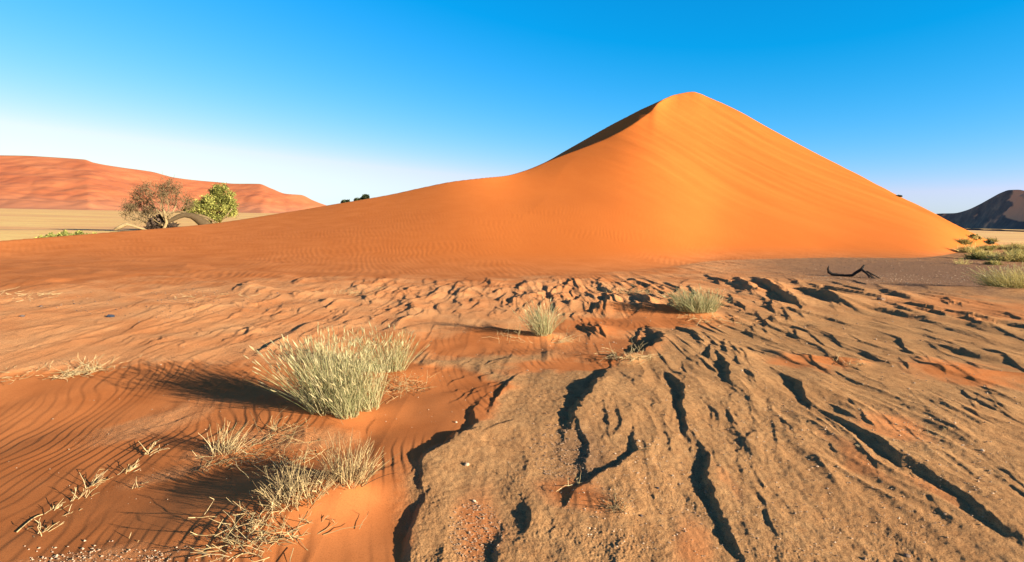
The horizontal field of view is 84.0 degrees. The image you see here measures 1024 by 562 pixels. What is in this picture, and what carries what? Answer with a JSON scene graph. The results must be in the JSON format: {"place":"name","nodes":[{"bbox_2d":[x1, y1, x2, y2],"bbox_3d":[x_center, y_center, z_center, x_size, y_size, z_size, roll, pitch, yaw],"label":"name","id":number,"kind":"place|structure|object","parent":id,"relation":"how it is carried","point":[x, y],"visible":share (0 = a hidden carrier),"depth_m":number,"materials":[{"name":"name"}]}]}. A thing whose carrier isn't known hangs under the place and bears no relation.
{"place":"outdoors","nodes":[
{"label":"outdoors","id":0,"kind":"place"},
{"bbox_2d":[43,368,84,379],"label":"dry grass","id":1,"kind":"structure","parent":0,"point":[62,375],"depth_m":5.71,"materials":[{"name":"plant"}]},
{"bbox_2d":[0,155,326,212],"bbox_3d":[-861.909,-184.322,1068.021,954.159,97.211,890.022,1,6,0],"label":"dune","id":2,"kind":"structure","parent":0,"point":[34,182],"depth_m":957.17,"materials":[{"name":"orange sand"}]},
{"bbox_2d":[0,92,997,275],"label":"sand dune","id":3,"kind":"structure","parent":0,"point":[684,178],"depth_m":32.68,"materials":[{"name":"orange sand"}]},
{"bbox_2d":[955,237,974,244],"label":"desert bush","id":4,"kind":"object","parent":3,"relation":"on","point":[965,242],"visible":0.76,"depth_m":40.10,"materials":[{"name":"green plant"}]},
{"bbox_2d":[952,244,986,252],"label":"desert bush","id":5,"kind":"object","parent":3,"relation":"on","point":[960,249],"visible":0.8,"depth_m":34.77,"materials":[{"name":"green plant"}]},
{"bbox_2d":[967,233,982,240],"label":"shrub","id":6,"kind":"object","parent":3,"relation":"on","point":[974,236],"visible":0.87,"depth_m":43.97,"materials":[{"name":"green plant"}]},
{"bbox_2d":[983,240,994,243],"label":"shrub","id":7,"kind":"object","parent":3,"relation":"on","point":[989,242],"visible":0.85,"depth_m":44.60,"materials":[{"name":"green plant"}]},
{"bbox_2d":[984,236,999,241],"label":"desert bush","id":8,"kind":"object","parent":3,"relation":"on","point":[992,239],"visible":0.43,"depth_m":50.83,"materials":[{"name":"green plant"}]},
{"bbox_2d":[0,249,1023,561],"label":"ground","id":9,"kind":"structure","parent":0,"point":[180,373],"depth_m":4.67,"materials":[{"name":"brown sand"}]},
{"bbox_2d":[1,366,46,383],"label":"dry grass","id":10,"kind":"structure","parent":9,"relation":"on","point":[19,376],"depth_m":5.68,"materials":[{"name":"plant"}]},
{"bbox_2d":[17,514,42,531],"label":"curved stalk","id":11,"kind":"object","parent":9,"relation":"on","point":[29,521],"visible":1,"depth_m":3.16,"materials":[{"name":"plant"}]},
{"bbox_2d":[0,286,60,301],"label":"dry grass","id":12,"kind":"structure","parent":9,"relation":"on","point":[31,293],"depth_m":10.21,"materials":[{"name":"plant"}]},
{"bbox_2d":[33,521,61,536],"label":"dry twig","id":13,"kind":"object","parent":9,"relation":"on","point":[46,528],"visible":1,"depth_m":3.04,"materials":[{"name":"wood"}]},
{"bbox_2d":[44,498,66,513],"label":"dry twig","id":14,"kind":"object","parent":9,"relation":"on","point":[56,507],"visible":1,"depth_m":3.30,"materials":[{"name":"wood"}]},
{"bbox_2d":[70,485,98,501],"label":"dry twig","id":15,"kind":"object","parent":9,"relation":"on","point":[82,493],"visible":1,"depth_m":3.44,"materials":[{"name":"plant"}]},
{"bbox_2d":[48,354,130,378],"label":"dry grass","id":16,"kind":"structure","parent":9,"relation":"on","point":[87,371],"depth_m":5.86,"materials":[{"name":"plant"}]},
{"bbox_2d":[79,469,111,487],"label":"dry twig","id":17,"kind":"object","parent":9,"relation":"on","point":[92,484],"visible":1,"depth_m":3.59,"materials":[{"name":"plant"}]},
{"bbox_2d":[117,460,140,474],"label":"dry twig","id":18,"kind":"object","parent":9,"relation":"on","point":[130,468],"visible":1,"depth_m":3.77,"materials":[{"name":"plant"}]},
{"bbox_2d":[139,440,169,455],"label":"dry twig","id":19,"kind":"object","parent":9,"relation":"on","point":[149,449],"visible":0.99,"depth_m":4.01,"materials":[{"name":"plant"}]},
{"bbox_2d":[175,287,257,300],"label":"dry grass","id":20,"kind":"structure","parent":9,"relation":"on","point":[217,297],"depth_m":10.33,"materials":[{"name":"plant"}]},
{"bbox_2d":[190,511,263,560],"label":"dry grass","id":21,"kind":"structure","parent":9,"relation":"on","point":[236,536],"depth_m":2.74,"materials":[{"name":"plant"}]},
{"bbox_2d":[203,420,254,455],"bbox_3d":[-1.947,1.071,3.880,0.346,0.227,0.313,-3,8,-34],"label":"straw tuft","id":22,"kind":"object","parent":9,"relation":"on","point":[231,446],"visible":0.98,"depth_m":3.89,"materials":[{"name":"beige plant"}]},
{"bbox_2d":[194,434,284,476],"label":"dry grass","id":23,"kind":"structure","parent":9,"relation":"on","point":[251,457],"depth_m":3.80,"materials":[{"name":"plant"}]},
{"bbox_2d":[268,417,286,432],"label":"dry twig","id":24,"kind":"object","parent":9,"relation":"on","point":[273,429],"visible":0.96,"depth_m":4.30,"materials":[{"name":"plant"}]},
{"bbox_2d":[188,472,367,561],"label":"dry grass","id":25,"kind":"structure","parent":9,"relation":"on","point":[264,539],"depth_m":2.77,"materials":[{"name":"plant"}]},
{"bbox_2d":[236,443,321,478],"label":"dry grass","id":26,"kind":"structure","parent":9,"relation":"on","point":[289,462],"depth_m":3.66,"materials":[{"name":"plant"}]},
{"bbox_2d":[227,409,342,469],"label":"dry grass","id":27,"kind":"structure","parent":9,"relation":"on","point":[283,438],"depth_m":4.06,"materials":[{"name":"plant"}]},
{"bbox_2d":[249,453,347,517],"bbox_3d":[-1.144,1.069,3.046,0.466,0.208,0.545,-5,9,-43],"label":"straw tuft","id":28,"kind":"object","parent":9,"relation":"on","point":[290,482],"visible":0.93,"depth_m":3.04,"materials":[{"name":"beige plant"}]},
{"bbox_2d":[244,324,394,419],"bbox_3d":[-1.502,0.658,4.636,1.300,0.734,1.349,1,6,0],"label":"grass tuft","id":29,"kind":"object","parent":9,"relation":"on","point":[338,396],"visible":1,"depth_m":4.51,"materials":[{"name":"plant"}]},
{"bbox_2d":[288,428,397,489],"bbox_3d":[-0.951,1.008,3.244,0.646,0.284,0.490,1,6,0],"label":"straw tuft","id":30,"kind":"object","parent":9,"relation":"on","point":[341,472],"visible":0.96,"depth_m":3.23,"materials":[{"name":"beige plant"}]},
{"bbox_2d":[315,284,385,295],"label":"dry grass","id":31,"kind":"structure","parent":9,"relation":"on","point":[354,292],"depth_m":11.49,"materials":[{"name":"plant"}]},
{"bbox_2d":[334,322,431,372],"bbox_3d":[-1.341,0.672,5.783,0.926,0.509,0.835,7,8,40],"label":"grass tuft","id":32,"kind":"object","parent":9,"relation":"on","point":[395,357],"visible":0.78,"depth_m":5.78,"materials":[{"name":"beige plant"}]},
{"bbox_2d":[372,367,439,403],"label":"dry grass","id":33,"kind":"structure","parent":9,"relation":"on","point":[401,384],"depth_m":5.30,"materials":[{"name":"plant"}]},
{"bbox_2d":[482,322,540,342],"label":"dry grass","id":34,"kind":"structure","parent":9,"relation":"on","point":[513,336],"depth_m":7.34,"materials":[{"name":"plant"}]},
{"bbox_2d":[16,259,1017,561],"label":"pebbles","id":35,"kind":"object","parent":9,"relation":"on","point":[614,453],"visible":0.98,"depth_m":3.54,"materials":[{"name":"stone"}]},
{"bbox_2d":[512,295,565,335],"bbox_3d":[0.403,0.448,7.443,0.831,0.525,0.853,1,6,0],"label":"grass tuft","id":36,"kind":"object","parent":9,"relation":"on","point":[545,326],"visible":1,"depth_m":7.42,"materials":[{"name":"beige plant"}]},
{"bbox_2d":[552,326,579,343],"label":"dry grass","id":37,"kind":"structure","parent":9,"relation":"on","point":[562,340],"depth_m":7.30,"materials":[{"name":"plant"}]},
{"bbox_2d":[556,473,582,491],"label":"dry twig","id":38,"kind":"object","parent":9,"relation":"on","point":[573,484],"visible":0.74,"depth_m":3.41,"materials":[{"name":"plant"}]},
{"bbox_2d":[593,486,632,513],"bbox_3d":[0.564,1.194,3.118,0.236,0.132,0.206,5,7,29],"label":"dead plant","id":39,"kind":"object","parent":9,"relation":"on","point":[618,506],"visible":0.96,"depth_m":3.10,"materials":[{"name":"plant"}]},
{"bbox_2d":[593,284,659,296],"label":"dry grass","id":40,"kind":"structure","parent":9,"relation":"on","point":[629,291],"depth_m":12.31,"materials":[{"name":"plant"}]},
{"bbox_2d":[597,335,661,365],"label":"dry grass","id":41,"kind":"structure","parent":9,"relation":"on","point":[634,358],"depth_m":6.26,"materials":[{"name":"plant"}]},
{"bbox_2d":[661,283,731,312],"bbox_3d":[3.031,0.260,9.546,1.302,0.481,1.054,1,6,0],"label":"grass tuft","id":42,"kind":"object","parent":9,"relation":"on","point":[693,304],"visible":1,"depth_m":9.39,"materials":[{"name":"plant"}]},
{"bbox_2d":[677,308,742,326],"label":"dry grass","id":43,"kind":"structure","parent":9,"relation":"on","point":[706,318],"depth_m":9.02,"materials":[{"name":"plant"}]},
{"bbox_2d":[833,352,869,365],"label":"dry grass","id":44,"kind":"structure","parent":9,"relation":"on","point":[849,363],"depth_m":6.32,"materials":[{"name":"plant"}]},
{"bbox_2d":[827,265,880,278],"bbox_3d":[10.378,-0.260,17.145,1.528,0.477,0.395,7,8,40],"label":"driftwood","id":45,"kind":"object","parent":9,"relation":"on","point":[870,274],"visible":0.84,"depth_m":17.16,"materials":[{"name":"brown wood"}]},
{"bbox_2d":[953,258,973,264],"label":"spiky plant","id":46,"kind":"object","parent":9,"relation":"on","point":[958,262],"visible":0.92,"depth_m":24.29,"materials":[{"name":"green plant"}]},
{"bbox_2d":[959,250,987,258],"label":"desert bush","id":47,"kind":"object","parent":9,"relation":"on","point":[976,255],"visible":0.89,"depth_m":27.96,"materials":[{"name":"green plant"}]},
{"bbox_2d":[975,243,997,250],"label":"desert bush","id":48,"kind":"object","parent":9,"relation":"on","point":[987,247],"visible":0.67,"depth_m":38.80,"materials":[{"name":"green plant"}]},
{"bbox_2d":[978,249,998,255],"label":"desert bush","id":49,"kind":"object","parent":9,"relation":"on","point":[986,252],"visible":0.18,"depth_m":30.44,"materials":[{"name":"green plant"}]},
{"bbox_2d":[960,261,1023,287],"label":"grass tuft","id":50,"kind":"object","parent":9,"relation":"on","point":[1008,281],"visible":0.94,"depth_m":14.21,"materials":[{"name":"green plant"}]},
{"bbox_2d":[984,260,1004,264],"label":"desert bush","id":51,"kind":"object","parent":9,"relation":"on","point":[993,263],"visible":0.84,"depth_m":24.18,"materials":[{"name":"green plant"}]},
{"bbox_2d":[983,250,1019,261],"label":"desert bush","id":52,"kind":"object","parent":9,"relation":"on","point":[999,257],"visible":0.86,"depth_m":26.78,"materials":[{"name":"green plant"}]},
{"bbox_2d":[996,244,1017,249],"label":"desert bush","id":53,"kind":"object","parent":9,"relation":"on","point":[1005,247],"visible":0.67,"depth_m":40.82,"materials":[{"name":"green plant"}]},
{"bbox_2d":[1002,249,1023,261],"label":"desert bush","id":54,"kind":"object","parent":9,"relation":"on","point":[1021,256],"visible":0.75,"depth_m":26.64,"materials":[{"name":"green plant"}]},
{"bbox_2d":[1003,247,1023,254],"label":"desert bush","id":55,"kind":"object","parent":9,"relation":"on","point":[1013,250],"visible":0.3,"depth_m":33.10,"materials":[{"name":"green plant"}]},
{"bbox_2d":[1009,243,1023,249],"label":"desert bush","id":56,"kind":"object","parent":9,"relation":"on","point":[1020,246],"visible":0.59,"depth_m":40.44,"materials":[{"name":"green plant"}]},
{"bbox_2d":[0,208,1023,244],"bbox_3d":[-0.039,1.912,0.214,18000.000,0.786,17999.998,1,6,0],"label":"desert plain","id":57,"kind":"structure","parent":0,"point":[16,224],"depth_m":97.61,"materials":[{"name":"beige sand"}]},
{"bbox_2d":[35,229,95,237],"bbox_3d":[-26.663,-2.668,34.946,4.440,0.898,6.271,-4,8,-39],"label":"creeper patch","id":58,"kind":"object","parent":57,"relation":"on","point":[66,233],"visible":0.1,"depth_m":34.84,"materials":[{"name":"green plant"}]},
{"bbox_2d":[114,222,144,230],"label":"fallen log","id":59,"kind":"object","parent":57,"relation":"on","point":[123,225],"visible":0.93,"depth_m":41.18,"materials":[{"name":"beige wood"}]},
{"bbox_2d":[118,173,198,229],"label":"bare tree","id":60,"kind":"object","parent":57,"relation":"on","point":[163,192],"visible":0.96,"depth_m":47.30,"materials":[{"name":"brown plant"}]},
{"bbox_2d":[144,214,178,228],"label":"dead brush","id":61,"kind":"object","parent":57,"relation":"on","point":[150,224],"visible":0.28,"depth_m":47.52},
{"bbox_2d":[158,209,214,225],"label":"dead tree","id":62,"kind":"object","parent":57,"relation":"on","point":[199,219],"visible":0.88,"depth_m":48.38,"materials":[{"name":"beige wood"}]},
{"bbox_2d":[181,182,238,223],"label":"green tree","id":63,"kind":"object","parent":57,"relation":"on","point":[226,205],"visible":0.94,"depth_m":49.52,"materials":[{"name":"green plant"}]},
{"bbox_2d":[362,194,369,198],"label":"tree","id":64,"kind":"object","parent":57,"relation":"on","point":[365,196],"visible":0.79,"depth_m":114.63,"materials":[{"name":"green plant"}]},
{"bbox_2d":[0,0,1023,213],"label":"sky","id":65,"kind":"structure","parent":0,"point":[326,102],"materials":[{"name":"blue"}]},
{"bbox_2d":[937,190,1023,229],"bbox_3d":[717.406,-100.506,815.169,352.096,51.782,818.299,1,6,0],"label":"mountain","id":66,"kind":"structure","parent":0,"point":[1004,210],"depth_m":771.02,"materials":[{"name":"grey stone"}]},
{"bbox_2d":[964,228,1023,231],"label":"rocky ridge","id":67,"kind":"structure","parent":0,"point":[995,230],"depth_m":299.92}
]}

